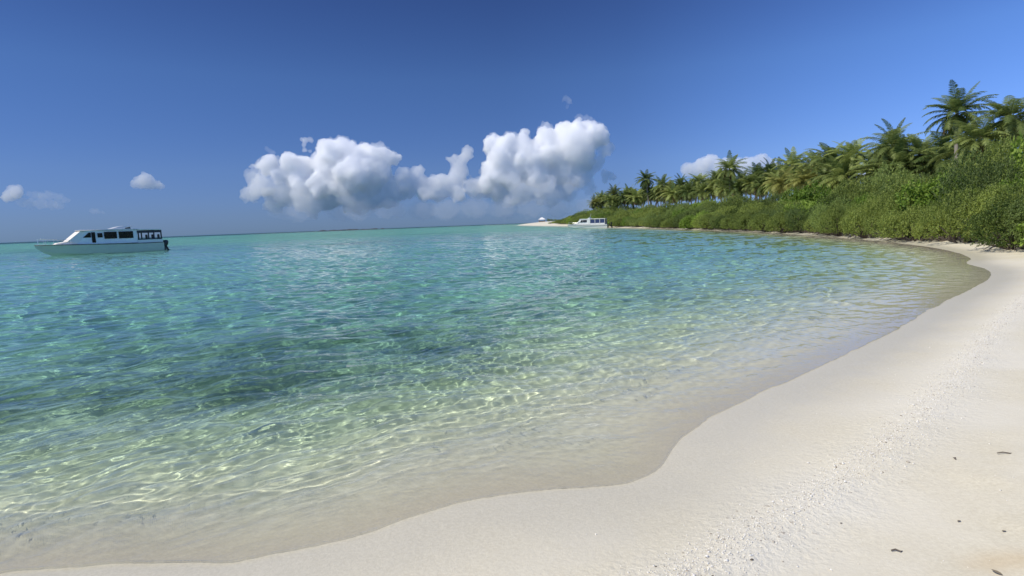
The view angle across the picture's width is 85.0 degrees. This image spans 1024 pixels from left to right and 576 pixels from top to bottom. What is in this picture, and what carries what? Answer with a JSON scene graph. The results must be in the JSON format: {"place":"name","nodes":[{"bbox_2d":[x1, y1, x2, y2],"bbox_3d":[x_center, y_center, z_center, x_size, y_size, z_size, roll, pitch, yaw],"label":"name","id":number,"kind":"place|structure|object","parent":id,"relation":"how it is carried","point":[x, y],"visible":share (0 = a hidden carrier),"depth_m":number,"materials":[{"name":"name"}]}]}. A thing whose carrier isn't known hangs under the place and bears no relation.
{"place":"outdoors","nodes":[
{"label":"outdoors","id":0,"kind":"place"},
{"bbox_2d":[0,223,990,570],"bbox_3d":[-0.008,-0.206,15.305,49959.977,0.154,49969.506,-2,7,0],"label":"sea","id":1,"kind":"structure","parent":0,"point":[216,397],"depth_m":6.45,"materials":[{"name":"liquid"}]},
{"bbox_2d":[34,224,170,255],"bbox_3d":[-43.577,-5.390,59.998,2.730,4.081,12.117,3,8,39],"label":"motor boat","id":2,"kind":"object","parent":1,"relation":"on","point":[99,241],"visible":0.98,"depth_m":59.12,"materials":[{"name":"plastic"}]},
{"bbox_2d":[568,215,613,228],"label":"day boat","id":3,"kind":"object","parent":1,"relation":"on","point":[588,223],"visible":0.98,"depth_m":111.21,"materials":[{"name":"plastic"}]},
{"bbox_2d":[0,221,1023,575],"bbox_3d":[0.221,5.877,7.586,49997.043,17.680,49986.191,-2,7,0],"label":"sand","id":4,"kind":"structure","parent":0,"point":[940,511],"depth_m":2.95,"materials":[{"name":"beige sand"}]},
{"bbox_2d":[587,194,601,209],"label":"palm tree","id":5,"kind":"object","parent":4,"relation":"on","point":[593,203],"visible":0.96,"depth_m":185.62,"materials":[{"name":"green plant"}]},
{"bbox_2d":[600,193,619,208],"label":"palm tree","id":6,"kind":"object","parent":4,"relation":"on","point":[609,200],"visible":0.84,"depth_m":172.41,"materials":[{"name":"green plant"}]},
{"bbox_2d":[604,183,621,202],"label":"palm tree","id":7,"kind":"object","parent":4,"relation":"on","point":[614,189],"visible":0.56,"depth_m":177.24,"materials":[{"name":"green plant"}]},
{"bbox_2d":[613,187,632,205],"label":"palm tree","id":8,"kind":"object","parent":4,"relation":"on","point":[623,200],"visible":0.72,"depth_m":169.52,"materials":[{"name":"green plant"}]},
{"bbox_2d":[613,210,635,218],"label":"shrub","id":9,"kind":"object","parent":4,"relation":"on","point":[620,213],"visible":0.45,"depth_m":118.45,"materials":[{"name":"green plant"}]},
{"bbox_2d":[623,188,647,207],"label":"palm tree","id":10,"kind":"object","parent":4,"relation":"on","point":[637,201],"visible":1,"depth_m":160.61,"materials":[{"name":"green plant"}]},
{"bbox_2d":[634,169,656,203],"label":"palm tree","id":11,"kind":"object","parent":4,"relation":"on","point":[644,183],"visible":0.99,"depth_m":157.07,"materials":[{"name":"green plant"}]},
{"bbox_2d":[641,185,654,203],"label":"palm tree","id":12,"kind":"object","parent":4,"relation":"on","point":[648,193],"visible":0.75,"depth_m":158.66,"materials":[{"name":"green plant"}]},
{"bbox_2d":[634,203,668,216],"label":"shrub","id":13,"kind":"object","parent":4,"relation":"on","point":[645,209],"visible":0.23,"depth_m":109.57,"materials":[{"name":"green plant"}]},
{"bbox_2d":[641,212,665,225],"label":"shrub","id":14,"kind":"object","parent":4,"relation":"on","point":[651,217],"visible":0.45,"depth_m":88.51,"materials":[{"name":"green plant"}]},
{"bbox_2d":[649,183,662,205],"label":"palm tree","id":15,"kind":"object","parent":4,"relation":"on","point":[657,199],"visible":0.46,"depth_m":150.06,"materials":[{"name":"green plant"}]},
{"bbox_2d":[650,174,675,205],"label":"palm tree","id":16,"kind":"object","parent":4,"relation":"on","point":[660,181],"visible":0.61,"depth_m":147.30,"materials":[{"name":"green plant"}]},
{"bbox_2d":[655,179,672,203],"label":"palm tree","id":17,"kind":"object","parent":4,"relation":"on","point":[665,197],"visible":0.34,"depth_m":144.75,"materials":[{"name":"green plant"}]},
{"bbox_2d":[663,214,680,227],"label":"shrub","id":18,"kind":"object","parent":4,"relation":"on","point":[668,221],"visible":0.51,"depth_m":76.06,"materials":[{"name":"green plant"}]},
{"bbox_2d":[661,181,685,204],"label":"palm tree","id":19,"kind":"object","parent":4,"relation":"on","point":[672,198],"visible":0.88,"depth_m":139.70,"materials":[{"name":"green plant"}]},
{"bbox_2d":[661,202,689,218],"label":"shrub","id":20,"kind":"object","parent":4,"relation":"on","point":[676,209],"visible":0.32,"depth_m":84.32,"materials":[{"name":"green plant"}]},
{"bbox_2d":[674,179,697,203],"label":"palm tree","id":21,"kind":"object","parent":4,"relation":"on","point":[688,196],"visible":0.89,"depth_m":131.90,"materials":[{"name":"green plant"}]},
{"bbox_2d":[679,214,696,228],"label":"shrub","id":22,"kind":"object","parent":4,"relation":"on","point":[685,221],"visible":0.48,"depth_m":68.89,"materials":[{"name":"green plant"}]},
{"bbox_2d":[684,173,709,201],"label":"palm tree","id":23,"kind":"object","parent":4,"relation":"on","point":[698,180],"visible":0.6,"depth_m":132.55,"materials":[{"name":"green plant"}]},
{"bbox_2d":[681,202,713,218],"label":"shrub","id":24,"kind":"object","parent":4,"relation":"on","point":[694,211],"visible":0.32,"depth_m":73.54,"materials":[{"name":"green plant"}]},
{"bbox_2d":[690,210,712,228],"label":"shrub","id":25,"kind":"object","parent":4,"relation":"on","point":[698,215],"visible":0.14,"depth_m":67.20,"materials":[{"name":"green plant"}]},
{"bbox_2d":[690,178,715,200],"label":"palm tree","id":26,"kind":"object","parent":4,"relation":"on","point":[702,195],"visible":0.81,"depth_m":124.87,"materials":[{"name":"green plant"}]},
{"bbox_2d":[692,212,713,228],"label":"shrub","id":27,"kind":"object","parent":4,"relation":"on","point":[697,221],"visible":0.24,"depth_m":64.57,"materials":[{"name":"green plant"}]},
{"bbox_2d":[698,213,722,229],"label":"shrub","id":28,"kind":"object","parent":4,"relation":"on","point":[705,218],"visible":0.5,"depth_m":62.19,"materials":[{"name":"green plant"}]},
{"bbox_2d":[699,175,722,200],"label":"palm tree","id":29,"kind":"object","parent":4,"relation":"on","point":[714,195],"visible":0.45,"depth_m":123.08,"materials":[{"name":"green plant"}]},
{"bbox_2d":[706,167,725,201],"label":"palm tree","id":30,"kind":"object","parent":4,"relation":"on","point":[716,182],"visible":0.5,"depth_m":122.49,"materials":[{"name":"green plant"}]},
{"bbox_2d":[714,177,735,197],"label":"palm tree","id":31,"kind":"object","parent":4,"relation":"on","point":[723,194],"visible":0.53,"depth_m":118.04,"materials":[{"name":"green plant"}]},
{"bbox_2d":[711,215,740,229],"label":"shrub","id":32,"kind":"object","parent":4,"relation":"on","point":[717,220],"visible":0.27,"depth_m":58.11,"materials":[{"name":"green plant"}]},
{"bbox_2d":[709,194,746,211],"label":"shrub","id":33,"kind":"object","parent":4,"relation":"on","point":[730,202],"visible":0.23,"depth_m":71.79,"materials":[{"name":"green plant"}]},
{"bbox_2d":[711,205,744,218],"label":"shrub","id":34,"kind":"object","parent":4,"relation":"on","point":[724,211],"visible":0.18,"depth_m":63.27,"materials":[{"name":"green plant"}]},
{"bbox_2d":[714,150,747,185],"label":"palm tree","id":35,"kind":"object","parent":4,"relation":"on","point":[732,171],"visible":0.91,"depth_m":115.48,"materials":[{"name":"green plant"}]},
{"bbox_2d":[720,213,744,229],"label":"shrub","id":36,"kind":"object","parent":4,"relation":"on","point":[727,219],"visible":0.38,"depth_m":55.81,"materials":[{"name":"green plant"}]},
{"bbox_2d":[717,172,749,197],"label":"palm tree","id":37,"kind":"object","parent":4,"relation":"on","point":[735,190],"visible":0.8,"depth_m":111.29,"materials":[{"name":"green plant"}]},
{"bbox_2d":[723,202,754,216],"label":"shrub","id":38,"kind":"object","parent":4,"relation":"on","point":[733,212],"visible":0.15,"depth_m":60.71,"materials":[{"name":"green plant"}]},
{"bbox_2d":[728,215,758,230],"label":"shrub","id":39,"kind":"object","parent":4,"relation":"on","point":[733,222],"visible":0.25,"depth_m":53.48,"materials":[{"name":"green plant"}]},
{"bbox_2d":[736,174,760,200],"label":"palm tree","id":40,"kind":"object","parent":4,"relation":"on","point":[750,179],"visible":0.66,"depth_m":109.28,"materials":[{"name":"green plant"}]},
{"bbox_2d":[734,209,764,230],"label":"shrub","id":41,"kind":"object","parent":4,"relation":"on","point":[747,216],"visible":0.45,"depth_m":51.44,"materials":[{"name":"green plant"}]},
{"bbox_2d":[737,202,769,215],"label":"shrub","id":42,"kind":"object","parent":4,"relation":"on","point":[751,205],"visible":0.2,"depth_m":57.48,"materials":[{"name":"green plant"}]},
{"bbox_2d":[742,162,765,197],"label":"palm tree","id":43,"kind":"object","parent":4,"relation":"on","point":[753,169],"visible":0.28,"depth_m":109.68,"materials":[{"name":"green plant"}]},
{"bbox_2d":[745,172,768,201],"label":"palm tree","id":44,"kind":"object","parent":4,"relation":"on","point":[759,191],"visible":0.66,"depth_m":104.41,"materials":[{"name":"green plant"}]},
{"bbox_2d":[738,202,779,216],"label":"shrub","id":45,"kind":"object","parent":4,"relation":"on","point":[762,206],"visible":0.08,"depth_m":55.20,"materials":[{"name":"green plant"}]},
{"bbox_2d":[750,207,774,228],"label":"shrub","id":46,"kind":"object","parent":4,"relation":"on","point":[764,210],"visible":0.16,"depth_m":49.51,"materials":[{"name":"green plant"}]},
{"bbox_2d":[747,212,783,231],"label":"shrub","id":47,"kind":"object","parent":4,"relation":"on","point":[754,221],"visible":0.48,"depth_m":47.28,"materials":[{"name":"green plant"}]},
{"bbox_2d":[753,157,777,198],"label":"palm tree","id":48,"kind":"object","parent":4,"relation":"on","point":[768,166],"visible":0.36,"depth_m":106.15,"materials":[{"name":"green plant"}]},
{"bbox_2d":[763,166,790,195],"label":"palm tree","id":49,"kind":"object","parent":4,"relation":"on","point":[774,174],"visible":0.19,"depth_m":96.82,"materials":[{"name":"green plant"}]},
{"bbox_2d":[759,163,799,194],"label":"palm tree","id":50,"kind":"object","parent":4,"relation":"on","point":[780,188],"visible":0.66,"depth_m":90.20,"materials":[{"name":"green plant"}]},
{"bbox_2d":[761,186,802,203],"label":"shrub","id":51,"kind":"object","parent":4,"relation":"on","point":[770,198],"visible":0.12,"depth_m":66.19,"materials":[{"name":"green plant"}]},
{"bbox_2d":[763,210,801,232],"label":"shrub","id":52,"kind":"object","parent":4,"relation":"on","point":[781,222],"visible":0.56,"depth_m":43.52,"materials":[{"name":"green plant"}]},
{"bbox_2d":[770,205,802,230],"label":"shrub","id":53,"kind":"object","parent":4,"relation":"on","point":[774,212],"visible":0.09,"depth_m":45.49,"materials":[{"name":"green plant"}]},
{"bbox_2d":[771,146,809,191],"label":"palm tree","id":54,"kind":"object","parent":4,"relation":"on","point":[791,156],"visible":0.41,"depth_m":95.71,"materials":[{"name":"green plant"}]},
{"bbox_2d":[782,198,814,228],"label":"shrub","id":55,"kind":"object","parent":4,"relation":"on","point":[805,203],"visible":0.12,"depth_m":45.80,"materials":[{"name":"green plant"}]},
{"bbox_2d":[783,159,820,194],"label":"palm tree","id":56,"kind":"object","parent":4,"relation":"on","point":[805,175],"visible":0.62,"depth_m":82.40,"materials":[{"name":"green plant"}]},
{"bbox_2d":[783,201,821,232],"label":"shrub","id":57,"kind":"object","parent":4,"relation":"on","point":[802,215],"visible":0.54,"depth_m":41.19,"materials":[{"name":"green plant"}]},
{"bbox_2d":[786,159,820,183],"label":"palm tree","id":58,"kind":"object","parent":4,"relation":"on","point":[801,174],"visible":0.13,"depth_m":84.64,"materials":[{"name":"green plant"}]},
{"bbox_2d":[778,180,830,207],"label":"shrub","id":59,"kind":"object","parent":4,"relation":"on","point":[806,192],"visible":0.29,"depth_m":52.20,"materials":[{"name":"green plant"}]},
{"bbox_2d":[789,213,820,233],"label":"shrub","id":60,"kind":"object","parent":4,"relation":"on","point":[802,222],"visible":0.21,"depth_m":40.26,"materials":[{"name":"green plant"}]},
{"bbox_2d":[586,292,1023,575],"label":"coral rubble","id":61,"kind":"object","parent":4,"relation":"on","point":[885,439],"visible":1,"depth_m":3.24,"materials":[{"name":"white stone"}]},
{"bbox_2d":[791,150,822,180],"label":"palm tree","id":62,"kind":"object","parent":4,"relation":"on","point":[808,154],"visible":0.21,"depth_m":83.05,"materials":[{"name":"green plant"}]},
{"bbox_2d":[804,215,836,233],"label":"shrub","id":63,"kind":"object","parent":4,"relation":"on","point":[811,229],"visible":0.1,"depth_m":37.90,"materials":[{"name":"green plant"}]},
{"bbox_2d":[804,155,839,189],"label":"palm tree","id":64,"kind":"object","parent":4,"relation":"on","point":[827,161],"visible":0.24,"depth_m":75.59,"materials":[{"name":"green plant"}]},
{"bbox_2d":[808,195,849,234],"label":"shrub","id":65,"kind":"object","parent":4,"relation":"on","point":[811,217],"visible":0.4,"depth_m":35.83,"materials":[{"name":"green plant"}]},
{"bbox_2d":[801,141,865,175],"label":"palm tree","id":66,"kind":"object","parent":4,"relation":"on","point":[822,146],"visible":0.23,"depth_m":76.27,"materials":[{"name":"green plant"}]},
{"bbox_2d":[810,193,863,212],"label":"shrub","id":67,"kind":"object","parent":4,"relation":"on","point":[830,198],"visible":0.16,"depth_m":40.13,"materials":[{"name":"green plant"}]},
{"bbox_2d":[816,200,860,235],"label":"shrub","id":68,"kind":"object","parent":4,"relation":"on","point":[830,211],"visible":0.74,"depth_m":34.22,"materials":[{"name":"green plant"}]},
{"bbox_2d":[816,152,865,188],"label":"palm tree","id":69,"kind":"object","parent":4,"relation":"on","point":[832,173],"visible":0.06,"depth_m":72.90,"materials":[{"name":"green plant"}]},
{"bbox_2d":[814,149,868,190],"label":"palm tree","id":70,"kind":"object","parent":4,"relation":"on","point":[840,171],"visible":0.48,"depth_m":68.36,"materials":[{"name":"green plant"}]},
{"bbox_2d":[824,136,876,178],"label":"palm tree","id":71,"kind":"object","parent":4,"relation":"on","point":[849,146],"visible":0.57,"depth_m":68.22,"materials":[{"name":"green plant"}]},
{"bbox_2d":[824,178,881,200],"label":"shrub","id":72,"kind":"object","parent":4,"relation":"on","point":[840,188],"visible":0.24,"depth_m":45.42,"materials":[{"name":"green plant"}]},
{"bbox_2d":[838,206,877,235],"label":"shrub","id":73,"kind":"object","parent":4,"relation":"on","point":[840,220],"visible":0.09,"depth_m":32.64,"materials":[{"name":"green plant"}]},
{"bbox_2d":[841,194,890,238],"bbox_3d":[19.438,-3.807,30.531,2.729,2.596,2.622,-2,7,-2],"label":"shrub","id":74,"kind":"object","parent":4,"relation":"on","point":[857,231],"visible":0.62,"depth_m":30.50,"materials":[{"name":"green plant"}]},
{"bbox_2d":[847,192,889,208],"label":"shrub","id":75,"kind":"object","parent":4,"relation":"on","point":[862,198],"visible":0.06,"depth_m":37.96,"materials":[{"name":"green plant"}]},
{"bbox_2d":[845,178,903,201],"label":"shrub","id":76,"kind":"object","parent":4,"relation":"on","point":[852,196],"visible":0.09,"depth_m":41.85,"materials":[{"name":"green plant"}]},
{"bbox_2d":[849,138,904,189],"bbox_3d":[40.256,-11.782,60.849,7.252,9.000,7.406,-3,7,-11],"label":"palm tree","id":77,"kind":"object","parent":4,"relation":"on","point":[873,166],"visible":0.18,"depth_m":61.34,"materials":[{"name":"green plant"}]},
{"bbox_2d":[862,195,914,237],"bbox_3d":[19.868,-3.649,29.040,2.721,2.441,2.832,-6,7,-28],"label":"shrub","id":78,"kind":"object","parent":4,"relation":"on","point":[881,212],"visible":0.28,"depth_m":29.21,"materials":[{"name":"green plant"}]},
{"bbox_2d":[856,160,928,193],"bbox_3d":[32.416,-8.132,47.890,6.512,5.467,6.130,4,9,42],"label":"shrub","id":79,"kind":"object","parent":4,"relation":"on","point":[875,180],"visible":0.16,"depth_m":46.72,"materials":[{"name":"green plant"}]},
{"bbox_2d":[863,172,922,226],"bbox_3d":[22.689,-4.904,32.734,3.710,3.769,3.861,-2,7,-3],"label":"shrub","id":80,"kind":"object","parent":4,"relation":"on","point":[897,188],"visible":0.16,"depth_m":32.17,"materials":[{"name":"green plant"}]},
{"bbox_2d":[856,134,930,179],"bbox_3d":[38.082,-10.695,55.181,6.878,8.547,6.689,-6,7,-28],"label":"palm tree","id":81,"kind":"object","parent":4,"relation":"on","point":[900,157],"visible":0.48,"depth_m":54.41,"materials":[{"name":"green plant"}]},
{"bbox_2d":[856,118,932,167],"bbox_3d":[38.446,-11.893,57.447,6.638,10.818,6.513,-7,8,-34],"label":"palm tree","id":82,"kind":"object","parent":4,"relation":"on","point":[891,137],"visible":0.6,"depth_m":56.58,"materials":[{"name":"green plant"}]},
{"bbox_2d":[863,209,938,239],"bbox_3d":[18.963,-3.054,27.067,3.028,1.707,3.404,-3,7,-8],"label":"shrub","id":83,"kind":"object","parent":4,"relation":"on","point":[878,219],"visible":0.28,"depth_m":27.26,"materials":[{"name":"green plant"}]},
{"bbox_2d":[870,172,932,197],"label":"shrub","id":84,"kind":"object","parent":4,"relation":"on","point":[880,188],"visible":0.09,"depth_m":37.94,"materials":[{"name":"green plant"}]},
{"bbox_2d":[875,204,954,241],"bbox_3d":[18.573,-2.934,25.686,3.058,1.881,3.321,-1,7,7],"label":"shrub","id":85,"kind":"object","parent":4,"relation":"on","point":[904,222],"visible":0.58,"depth_m":25.79,"materials":[{"name":"green plant"}]},
{"bbox_2d":[892,134,939,176],"bbox_3d":[40.272,-10.982,55.307,5.299,8.913,4.898,-1,7,9],"label":"palm tree","id":86,"kind":"object","parent":4,"relation":"on","point":[917,142],"visible":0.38,"depth_m":54.40,"materials":[{"name":"green plant"}]},
{"bbox_2d":[904,130,966,178],"bbox_3d":[40.278,-10.630,52.005,7.866,8.792,7.536,-1,7,9],"label":"palm tree","id":87,"kind":"object","parent":4,"relation":"on","point":[934,168],"visible":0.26,"depth_m":51.99,"materials":[{"name":"green plant"}]},
{"bbox_2d":[891,168,981,230],"bbox_3d":[21.161,-4.181,27.967,4.286,3.471,4.611,-4,7,-19],"label":"shrub","id":88,"kind":"object","parent":4,"relation":"on","point":[925,190],"visible":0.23,"depth_m":27.55,"materials":[{"name":"green plant"}]},
{"bbox_2d":[910,161,969,187],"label":"shrub","id":89,"kind":"object","parent":4,"relation":"on","point":[942,171],"visible":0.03,"depth_m":34.24,"materials":[{"name":"green plant"}]},
{"bbox_2d":[911,205,970,241],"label":"shrub","id":90,"kind":"object","parent":4,"relation":"on","point":[915,232],"visible":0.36,"depth_m":24.04,"materials":[{"name":"green plant"}]},
{"bbox_2d":[921,117,985,167],"bbox_3d":[38.292,-9.921,47.546,6.300,8.678,6.522,0,7,17],"label":"palm tree","id":91,"kind":"object","parent":4,"relation":"on","point":[947,154],"visible":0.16,"depth_m":47.91,"materials":[{"name":"green plant"}]},
{"bbox_2d":[922,80,998,166],"bbox_3d":[34.195,-10.178,43.022,5.138,11.340,4.855,-3,7,-7],"label":"palm tree","id":92,"kind":"object","parent":4,"relation":"on","point":[956,105],"visible":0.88,"depth_m":42.52,"materials":[{"name":"green plant"}]},
{"bbox_2d":[919,185,1002,242],"bbox_3d":[18.347,-2.849,22.225,3.245,2.523,2.886,-4,7,-17],"label":"shrub","id":93,"kind":"object","parent":4,"relation":"on","point":[964,207],"visible":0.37,"depth_m":22.25,"materials":[{"name":"green plant"}]},
{"bbox_2d":[929,145,1023,211],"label":"shrub","id":94,"kind":"object","parent":4,"relation":"on","point":[982,178],"visible":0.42,"depth_m":25.12,"materials":[{"name":"green plant"}]},
{"bbox_2d":[937,108,1016,162],"bbox_3d":[32.854,-8.333,39.707,4.232,8.072,4.129,1,7,22],"label":"palm tree","id":95,"kind":"object","parent":4,"relation":"on","point":[980,134],"visible":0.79,"depth_m":38.84,"materials":[{"name":"green plant"}]},
{"bbox_2d":[940,134,1023,186],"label":"shrub","id":96,"kind":"object","parent":4,"relation":"on","point":[1006,145],"visible":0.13,"depth_m":31.21,"materials":[{"name":"green plant"}]},
{"bbox_2d":[950,147,1023,206],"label":"shrub","id":97,"kind":"object","parent":4,"relation":"on","point":[999,157],"visible":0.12,"depth_m":28.24,"materials":[{"name":"green plant"}]},
{"bbox_2d":[960,199,1023,250],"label":"shrub","id":98,"kind":"object","parent":4,"relation":"on","point":[993,216],"visible":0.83,"depth_m":17.99,"materials":[{"name":"green plant"}]},
{"bbox_2d":[961,95,1023,145],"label":"palm tree","id":99,"kind":"object","parent":4,"relation":"on","point":[1015,124],"visible":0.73,"depth_m":38.60,"materials":[{"name":"green plant"}]},
{"bbox_2d":[961,182,1023,239],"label":"shrub","id":100,"kind":"object","parent":4,"relation":"on","point":[982,197],"visible":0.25,"depth_m":20.90,"materials":[{"name":"green plant"}]},
{"bbox_2d":[980,178,1023,243],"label":"shrub","id":101,"kind":"object","parent":4,"relation":"on","point":[997,198],"visible":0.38,"depth_m":18.98,"materials":[{"name":"green plant"}]},
{"bbox_2d":[990,174,1023,197],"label":"shrub","id":102,"kind":"object","parent":4,"relation":"on","point":[1005,181],"visible":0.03,"depth_m":23.12,"materials":[{"name":"green plant"}]},
{"bbox_2d":[1001,130,1023,181],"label":"shrub","id":103,"kind":"object","parent":4,"relation":"on","point":[1014,145],"visible":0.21,"depth_m":25.90,"materials":[{"name":"green plant"}]},
{"bbox_2d":[1004,193,1023,248],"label":"shrub","id":104,"kind":"object","parent":4,"relation":"on","point":[1021,203],"visible":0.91,"depth_m":16.86,"materials":[{"name":"green plant"}]},
{"bbox_2d":[1013,221,1023,246],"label":"shrub","id":105,"kind":"object","parent":4,"relation":"on","point":[1021,239],"visible":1,"depth_m":16.14,"materials":[{"name":"green plant"}]},
{"bbox_2d":[0,0,1023,242],"label":"sky","id":106,"kind":"structure","parent":0,"point":[174,117],"materials":[{"name":"blue"}]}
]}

